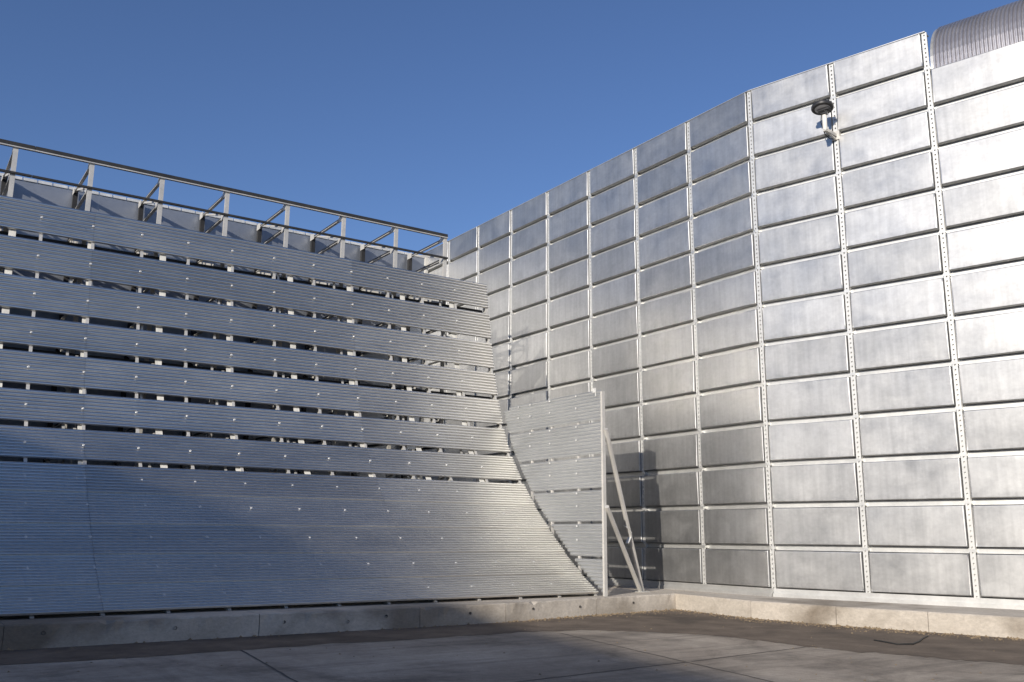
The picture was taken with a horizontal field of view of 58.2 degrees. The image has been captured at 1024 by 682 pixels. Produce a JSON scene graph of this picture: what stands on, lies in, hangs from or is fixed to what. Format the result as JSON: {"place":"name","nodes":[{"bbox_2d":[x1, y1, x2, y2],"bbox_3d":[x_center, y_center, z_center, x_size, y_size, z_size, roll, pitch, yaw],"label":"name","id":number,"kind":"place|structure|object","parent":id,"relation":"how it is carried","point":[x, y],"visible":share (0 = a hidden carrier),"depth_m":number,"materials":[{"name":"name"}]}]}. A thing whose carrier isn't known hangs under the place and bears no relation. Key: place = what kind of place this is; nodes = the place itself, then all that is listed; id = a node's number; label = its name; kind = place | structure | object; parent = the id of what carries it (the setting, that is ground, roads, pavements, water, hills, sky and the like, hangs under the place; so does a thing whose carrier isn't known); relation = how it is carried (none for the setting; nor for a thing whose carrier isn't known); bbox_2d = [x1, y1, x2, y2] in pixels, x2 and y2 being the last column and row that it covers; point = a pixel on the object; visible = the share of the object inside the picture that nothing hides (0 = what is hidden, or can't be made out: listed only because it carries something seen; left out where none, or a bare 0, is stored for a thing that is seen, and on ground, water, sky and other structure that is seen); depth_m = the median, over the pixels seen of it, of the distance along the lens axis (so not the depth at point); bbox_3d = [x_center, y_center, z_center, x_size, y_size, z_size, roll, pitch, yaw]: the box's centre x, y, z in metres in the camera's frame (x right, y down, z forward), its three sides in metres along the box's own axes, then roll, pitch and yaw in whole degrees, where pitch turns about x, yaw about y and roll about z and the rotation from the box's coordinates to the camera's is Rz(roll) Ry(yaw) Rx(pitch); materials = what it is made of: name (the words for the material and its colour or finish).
{"place":"outdoors","nodes":[
{"label":"outdoors","id":0,"kind":"place"},
{"bbox_2d":[0,0,1017,254],"label":"sky","id":1,"kind":"structure","parent":0,"point":[449,117],"materials":[{"name":"blue"}]},
{"bbox_2d":[0,630,1023,681],"bbox_3d":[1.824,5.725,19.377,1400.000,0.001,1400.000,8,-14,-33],"label":"ground","id":2,"kind":"structure","parent":0,"point":[531,656],"depth_m":11.63,"materials":[{"name":"concrete"}]},
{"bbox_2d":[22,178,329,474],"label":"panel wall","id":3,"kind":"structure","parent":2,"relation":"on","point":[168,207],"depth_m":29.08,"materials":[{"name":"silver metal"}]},
{"bbox_2d":[240,650,297,681],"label":"ground joint","id":4,"kind":"object","parent":2,"relation":"on","point":[269,666],"visible":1,"depth_m":11.24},
{"bbox_2d":[0,585,675,650],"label":"concrete plinth","id":5,"kind":"structure","parent":2,"relation":"on","point":[21,632],"depth_m":15.12,"materials":[{"name":"grey concrete"}]},
{"bbox_2d":[0,139,597,618],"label":"blast deflector","id":6,"kind":"object","parent":5,"relation":"on","point":[138,363],"visible":1,"depth_m":19.21,"materials":[{"name":"metal"}]},
{"bbox_2d":[504,388,649,595],"bbox_3d":[1.678,3.632,21.856,1.942,4.484,3.980,8,-14,-33],"label":"side fin","id":7,"kind":"object","parent":5,"relation":"on","point":[579,539],"visible":0.99,"depth_m":20.74,"materials":[{"name":"silver metal"}]},
{"bbox_2d":[517,662,683,681],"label":"ground joint","id":8,"kind":"object","parent":2,"relation":"on","point":[602,671],"visible":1,"depth_m":11.01,"materials":[{"name":"grey concrete"}]},
{"bbox_2d":[562,633,772,681],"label":"ground joint","id":9,"kind":"object","parent":2,"relation":"on","point":[675,659],"visible":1,"depth_m":12.03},
{"bbox_2d":[696,647,802,660],"bbox_3d":[3.336,4.342,12.775,2.616,0.001,0.039,10,-15,-39],"label":"ground joint","id":10,"kind":"object","parent":2,"relation":"on","point":[745,654],"visible":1,"depth_m":12.68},
{"bbox_2d":[590,583,1023,638],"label":"concrete plinth","id":11,"kind":"structure","parent":2,"relation":"on","point":[993,622],"depth_m":16.88,"materials":[{"name":"beige concrete"}]},
{"bbox_2d":[422,91,776,596],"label":"panel wall","id":12,"kind":"structure","parent":11,"relation":"on","point":[628,282],"depth_m":23.51,"materials":[{"name":"metal"}]},
{"bbox_2d":[748,31,1023,609],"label":"panel wall","id":13,"kind":"structure","parent":11,"relation":"on","point":[891,233],"depth_m":18.80,"materials":[{"name":"metal"}]},
{"bbox_2d":[811,99,840,141],"bbox_3d":[6.915,-4.836,20.209,0.479,0.738,0.857,-10,-16,40],"label":"floodlight","id":14,"kind":"object","parent":13,"relation":"attached to","point":[823,108],"visible":1,"depth_m":20.05,"materials":[{"name":"metal"}]},
{"bbox_2d":[930,0,1023,68],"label":"corrugated roof","id":15,"kind":"structure","parent":13,"relation":"on","point":[984,32],"depth_m":18.84,"materials":[{"name":"metal"}]},
{"bbox_2d":[0,609,1023,664],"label":"damp ground","id":16,"kind":"structure","parent":0,"point":[1004,650],"depth_m":14.59,"materials":[{"name":"asphalt"},{"name":"concrete"}]},
{"bbox_2d":[6,609,1023,680],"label":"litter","id":17,"kind":"object","parent":16,"relation":"on","point":[837,625],"visible":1,"depth_m":16.58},
{"bbox_2d":[874,635,928,644],"bbox_3d":[6.338,4.713,14.505,1.517,0.033,0.676,8,-14,-33],"label":"rubber strip","id":18,"kind":"object","parent":16,"relation":"on","point":[921,639],"visible":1,"depth_m":14.09,"materials":[{"name":"black rubber"}]}
]}

